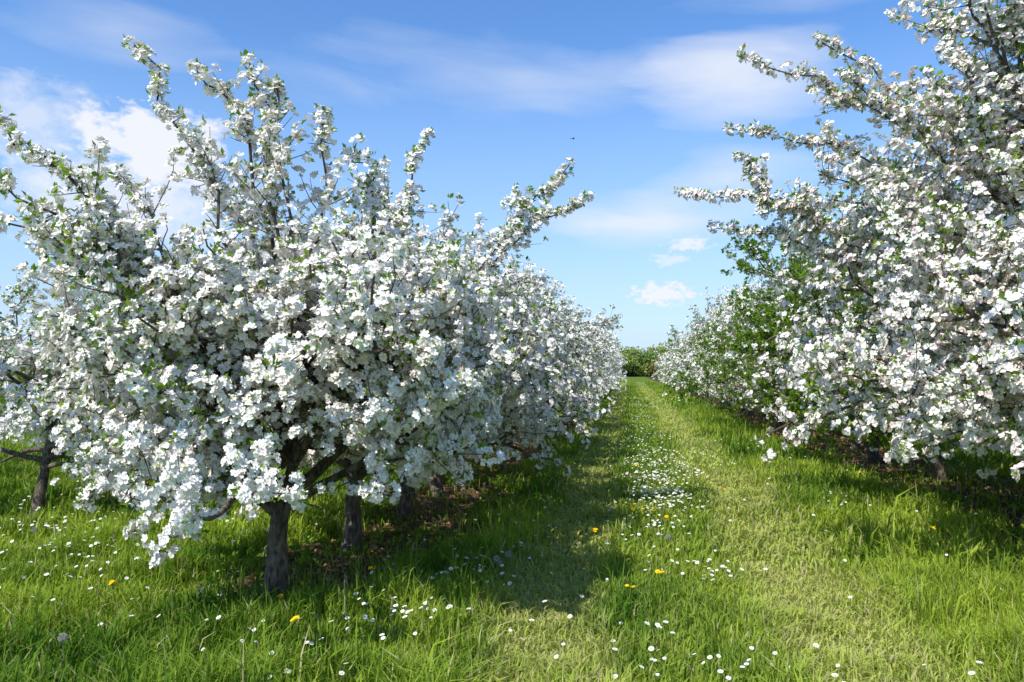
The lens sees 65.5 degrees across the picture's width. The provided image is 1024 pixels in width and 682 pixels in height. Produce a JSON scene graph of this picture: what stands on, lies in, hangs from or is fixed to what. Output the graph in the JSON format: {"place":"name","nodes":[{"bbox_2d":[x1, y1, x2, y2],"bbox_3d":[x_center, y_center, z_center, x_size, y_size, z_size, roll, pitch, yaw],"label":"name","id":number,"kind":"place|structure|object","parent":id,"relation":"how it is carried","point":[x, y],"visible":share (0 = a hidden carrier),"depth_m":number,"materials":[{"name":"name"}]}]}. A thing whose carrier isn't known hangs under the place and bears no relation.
{"place":"outdoors","nodes":[
{"label":"outdoors","id":0,"kind":"place"},
{"bbox_2d":[0,374,1023,681],"bbox_3d":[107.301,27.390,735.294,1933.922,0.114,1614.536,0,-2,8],"label":"ground","id":1,"kind":"structure","parent":0,"point":[502,492],"depth_m":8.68,"materials":[{"name":"green plant"}]},
{"bbox_2d":[0,344,43,443],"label":"apple tree","id":2,"kind":"object","parent":1,"relation":"on","point":[10,410],"visible":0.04,"depth_m":13.66,"materials":[{"name":"white plant"}]},
{"bbox_2d":[4,306,180,433],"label":"apple tree","id":3,"kind":"object","parent":1,"relation":"on","point":[92,319],"visible":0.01,"depth_m":16.44,"materials":[{"name":"white plant"}]},
{"bbox_2d":[0,261,206,518],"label":"apple tree","id":4,"kind":"object","parent":1,"relation":"on","point":[84,467],"visible":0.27,"depth_m":8.78,"materials":[{"name":"white plant"}]},
{"bbox_2d":[0,240,213,449],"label":"apple tree","id":5,"kind":"object","parent":1,"relation":"on","point":[19,377],"visible":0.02,"depth_m":11.20,"materials":[{"name":"white plant"}]},
{"bbox_2d":[0,34,519,602],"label":"apple tree","id":6,"kind":"object","parent":1,"relation":"on","point":[232,314],"visible":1,"depth_m":4.98,"materials":[{"name":"white plant"}]},
{"bbox_2d":[0,338,669,376],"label":"distant trees","id":7,"kind":"object","parent":1,"relation":"on","point":[640,364],"visible":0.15,"depth_m":170.70,"materials":[{"name":"green plant"}]},
{"bbox_2d":[112,127,562,553],"bbox_3d":[-1.277,0.163,7.558,3.544,3.786,4.293,0,-2,8],"label":"apple tree","id":8,"kind":"object","parent":1,"relation":"on","point":[375,198],"visible":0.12,"depth_m":7.13,"materials":[{"name":"white plant"}]},
{"bbox_2d":[31,527,670,668],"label":"dandelion seed heads","id":9,"kind":"object","parent":1,"relation":"on","point":[61,638],"visible":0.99,"depth_m":6.07,"materials":[{"name":"white plant"}]},
{"bbox_2d":[226,156,611,519],"bbox_3d":[-1.131,0.093,9.064,4.475,4.113,3.608,0,-2,8],"label":"apple tree","id":10,"kind":"object","parent":1,"relation":"on","point":[531,383],"visible":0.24,"depth_m":8.57,"materials":[{"name":"white plant"}]},
{"bbox_2d":[373,212,615,496],"bbox_3d":[-0.720,0.223,10.923,3.701,3.916,4.311,2,-3,-44],"label":"apple tree","id":11,"kind":"object","parent":1,"relation":"on","point":[435,484],"visible":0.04,"depth_m":10.70,"materials":[{"name":"white plant"}]},
{"bbox_2d":[0,395,1023,681],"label":"daisies","id":12,"kind":"object","parent":1,"relation":"on","point":[660,489],"visible":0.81,"depth_m":6.51,"materials":[{"name":"white plant"}]},
{"bbox_2d":[10,408,1023,597],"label":"leaf litter","id":13,"kind":"object","parent":1,"relation":"on","point":[337,562],"visible":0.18,"depth_m":10.77,"materials":[{"name":"plant"}]},
{"bbox_2d":[108,451,935,645],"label":"dandelions","id":14,"kind":"object","parent":1,"relation":"on","point":[112,582],"visible":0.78,"depth_m":5.87,"materials":[{"name":"yellow plant"}]},
{"bbox_2d":[455,254,601,478],"bbox_3d":[-0.609,0.405,12.488,4.109,3.649,3.819,0,-2,9],"label":"apple tree","id":15,"kind":"object","parent":1,"relation":"on","point":[569,323],"visible":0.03,"depth_m":12.52,"materials":[{"name":"white plant"}]},
{"bbox_2d":[481,261,596,462],"bbox_3d":[-0.711,0.410,14.387,4.119,3.742,3.537,-1,-2,20],"label":"apple tree","id":16,"kind":"object","parent":1,"relation":"on","point":[528,272],"visible":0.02,"depth_m":14.42,"materials":[{"name":"white plant"}]},
{"bbox_2d":[501,267,606,451],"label":"apple tree","id":17,"kind":"object","parent":1,"relation":"on","point":[590,369],"visible":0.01,"depth_m":16.14,"materials":[{"name":"white plant"}]},
{"bbox_2d":[518,314,598,436],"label":"apple tree","id":18,"kind":"object","parent":1,"relation":"on","point":[564,372],"visible":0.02,"depth_m":20.55,"materials":[{"name":"white plant"}]},
{"bbox_2d":[509,302,622,441],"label":"apple tree","id":19,"kind":"object","parent":1,"relation":"on","point":[607,322],"visible":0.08,"depth_m":18.17,"materials":[{"name":"white plant"}]},
{"bbox_2d":[545,295,603,396],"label":"apple tree","id":20,"kind":"object","parent":1,"relation":"on","point":[571,309],"visible":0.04,"depth_m":21.16,"materials":[{"name":"white plant"}]},
{"bbox_2d":[546,298,616,392],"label":"apple tree","id":21,"kind":"object","parent":1,"relation":"on","point":[595,355],"visible":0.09,"depth_m":22.81,"materials":[{"name":"white plant"}]},
{"bbox_2d":[559,305,610,394],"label":"apple tree","id":22,"kind":"object","parent":1,"relation":"on","point":[608,364],"visible":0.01,"depth_m":26.93,"materials":[{"name":"white plant"}]},
{"bbox_2d":[577,324,616,397],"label":"apple tree","id":23,"kind":"object","parent":1,"relation":"on","point":[607,378],"visible":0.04,"depth_m":25.25,"materials":[{"name":"white plant"}]},
{"bbox_2d":[578,319,618,394],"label":"apple tree","id":24,"kind":"object","parent":1,"relation":"on","point":[615,387],"visible":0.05,"depth_m":34.38,"materials":[{"name":"white plant"}]},
{"bbox_2d":[589,328,616,394],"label":"apple tree","id":25,"kind":"object","parent":1,"relation":"on","point":[609,356],"depth_m":29.08,"materials":[{"name":"white plant"}]},
{"bbox_2d":[584,312,625,394],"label":"apple tree","id":26,"kind":"object","parent":1,"relation":"on","point":[597,333],"visible":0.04,"depth_m":31.50,"materials":[{"name":"white plant"}]},
{"bbox_2d":[601,347,620,392],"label":"apple tree","id":27,"kind":"object","parent":1,"relation":"on","point":[614,381],"visible":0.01,"depth_m":36.17,"materials":[{"name":"white plant"}]},
{"bbox_2d":[603,361,618,390],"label":"apple tree","id":28,"kind":"object","parent":1,"relation":"on","point":[613,374],"depth_m":42.65,"materials":[{"name":"white plant"}]},
{"bbox_2d":[598,328,626,382],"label":"apple tree","id":29,"kind":"object","parent":1,"relation":"on","point":[604,346],"visible":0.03,"depth_m":48.20,"materials":[{"name":"white plant"}]},
{"bbox_2d":[604,348,622,374],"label":"apple tree","id":30,"kind":"object","parent":1,"relation":"on","point":[612,360],"visible":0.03,"depth_m":40.89,"materials":[{"name":"white plant"}]},
{"bbox_2d":[601,333,628,379],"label":"apple tree","id":31,"kind":"object","parent":1,"relation":"on","point":[612,339],"visible":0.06,"depth_m":57.13,"materials":[{"name":"white plant"}]},
{"bbox_2d":[614,351,624,380],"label":"apple tree","id":32,"kind":"object","parent":1,"relation":"on","point":[619,365],"visible":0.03,"depth_m":64.27,"materials":[{"name":"white plant"}]},
{"bbox_2d":[614,360,626,382],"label":"apple tree","id":33,"kind":"object","parent":1,"relation":"on","point":[621,372],"visible":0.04,"depth_m":60.01,"materials":[{"name":"white plant"}]},
{"bbox_2d":[616,349,625,369],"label":"apple tree","id":34,"kind":"object","parent":1,"relation":"on","point":[619,359],"depth_m":66.48,"materials":[{"name":"white plant"}]},
{"bbox_2d":[653,347,676,386],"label":"apple tree","id":35,"kind":"object","parent":1,"relation":"on","point":[657,351],"visible":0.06,"depth_m":73.81,"materials":[{"name":"white plant"}]},
{"bbox_2d":[656,346,675,380],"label":"apple tree","id":36,"kind":"object","parent":1,"relation":"on","point":[662,373],"visible":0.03,"depth_m":64.08,"materials":[{"name":"white plant"}]},
{"bbox_2d":[652,339,680,388],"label":"apple tree","id":37,"kind":"object","parent":1,"relation":"on","point":[655,374],"visible":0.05,"depth_m":68.04,"materials":[{"name":"white plant"}]},
{"bbox_2d":[654,354,684,388],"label":"apple tree","id":38,"kind":"object","parent":1,"relation":"on","point":[662,361],"visible":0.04,"depth_m":65.78,"materials":[{"name":"white plant"}]},
{"bbox_2d":[660,340,683,382],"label":"apple tree","id":39,"kind":"object","parent":1,"relation":"on","point":[663,372],"visible":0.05,"depth_m":60.27,"materials":[{"name":"white plant"}]},
{"bbox_2d":[659,342,688,391],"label":"apple tree","id":40,"kind":"object","parent":1,"relation":"on","point":[669,372],"visible":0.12,"depth_m":58.52,"materials":[{"name":"white plant"}]},
{"bbox_2d":[660,349,691,392],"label":"apple tree","id":41,"kind":"object","parent":1,"relation":"on","point":[668,356],"visible":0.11,"depth_m":56.51,"materials":[{"name":"white plant"}]},
{"bbox_2d":[662,335,694,392],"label":"apple tree","id":42,"kind":"object","parent":1,"relation":"on","point":[666,382],"visible":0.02,"depth_m":54.04,"materials":[{"name":"white plant"}]},
{"bbox_2d":[661,330,700,394],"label":"apple tree","id":43,"kind":"object","parent":1,"relation":"on","point":[681,335],"visible":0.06,"depth_m":50.98,"materials":[{"name":"white plant"}]},
{"bbox_2d":[662,338,703,396],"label":"apple tree","id":44,"kind":"object","parent":1,"relation":"on","point":[678,369],"visible":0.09,"depth_m":49.21,"materials":[{"name":"white plant"}]},
{"bbox_2d":[658,325,711,399],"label":"apple tree","id":45,"kind":"object","parent":1,"relation":"on","point":[674,332],"visible":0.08,"depth_m":44.12,"materials":[{"name":"white plant"}]},
{"bbox_2d":[666,350,708,397],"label":"apple tree","id":46,"kind":"object","parent":1,"relation":"on","point":[680,365],"visible":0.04,"depth_m":45.99,"materials":[{"name":"white plant"}]},
{"bbox_2d":[665,325,722,402],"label":"apple tree","id":47,"kind":"object","parent":1,"relation":"on","point":[675,381],"visible":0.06,"depth_m":39.36,"materials":[{"name":"white plant"}]},
{"bbox_2d":[669,331,722,400],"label":"apple tree","id":48,"kind":"object","parent":1,"relation":"on","point":[687,353],"visible":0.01,"depth_m":41.04,"materials":[{"name":"white plant"}]},
{"bbox_2d":[681,316,734,408],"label":"apple tree","id":49,"kind":"object","parent":1,"relation":"on","point":[687,325],"visible":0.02,"depth_m":35.45,"materials":[{"name":"white plant"}]},
{"bbox_2d":[692,315,731,405],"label":"apple tree","id":50,"kind":"object","parent":1,"relation":"on","point":[729,404],"visible":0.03,"depth_m":37.19,"materials":[{"name":"white plant"}]},
{"bbox_2d":[664,289,767,415],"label":"apple tree","id":51,"kind":"object","parent":1,"relation":"on","point":[750,413],"visible":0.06,"depth_m":29.10,"materials":[{"name":"white plant"}]},
{"bbox_2d":[687,342,756,411],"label":"apple tree","id":52,"kind":"object","parent":1,"relation":"on","point":[742,410],"visible":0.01,"depth_m":31.29,"materials":[{"name":"white plant"}]},
{"bbox_2d":[672,284,803,425],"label":"apple tree","id":53,"kind":"object","parent":1,"relation":"on","point":[730,311],"visible":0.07,"depth_m":24.07,"materials":[{"name":"white plant"}]},
{"bbox_2d":[679,278,812,419],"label":"apple tree","id":54,"kind":"object","parent":1,"relation":"on","point":[690,336],"visible":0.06,"depth_m":27.08,"materials":[{"name":"white plant"}]},
{"bbox_2d":[683,277,826,432],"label":"apple tree","id":55,"kind":"object","parent":1,"relation":"on","point":[754,406],"visible":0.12,"depth_m":21.30,"materials":[{"name":"white plant"}]},
{"bbox_2d":[662,239,889,438],"bbox_3d":[7.138,-0.057,19.173,6.416,5.002,6.209,-1,-2,26],"label":"apple tree","id":56,"kind":"object","parent":1,"relation":"on","point":[740,400],"visible":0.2,"depth_m":19.56,"materials":[{"name":"white plant"}]},
{"bbox_2d":[735,267,921,449],"bbox_3d":[7.344,0.071,16.937,5.038,4.565,5.094,1,-2,-21],"label":"apple tree","id":57,"kind":"object","parent":1,"relation":"on","point":[852,441],"visible":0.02,"depth_m":16.62,"materials":[{"name":"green plant"}]},
{"bbox_2d":[676,176,983,462],"bbox_3d":[6.429,-0.400,14.355,6.813,5.312,6.593,1,-2,-22],"label":"apple tree","id":58,"kind":"object","parent":1,"relation":"on","point":[755,339],"visible":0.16,"depth_m":14.12,"materials":[{"name":"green plant"}]},
{"bbox_2d":[673,112,1023,514],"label":"apple tree","id":59,"kind":"object","parent":1,"relation":"on","point":[797,206],"visible":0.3,"depth_m":9.08,"materials":[{"name":"white plant"}]},
{"bbox_2d":[722,0,1023,466],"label":"apple tree","id":60,"kind":"object","parent":1,"relation":"on","point":[938,295],"visible":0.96,"depth_m":6.59,"materials":[{"name":"white plant"}]},
{"bbox_2d":[752,181,1022,484],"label":"apple tree","id":61,"kind":"object","parent":1,"relation":"on","point":[938,470],"visible":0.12,"depth_m":11.63,"materials":[{"name":"white plant"}]},
{"bbox_2d":[965,144,1023,482],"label":"apple tree","id":62,"kind":"object","parent":1,"relation":"on","point":[1014,297],"visible":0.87,"depth_m":4.74,"materials":[{"name":"white plant"}]},
{"bbox_2d":[0,0,1023,353],"label":"sky","id":63,"kind":"structure","parent":0,"point":[645,91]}
]}

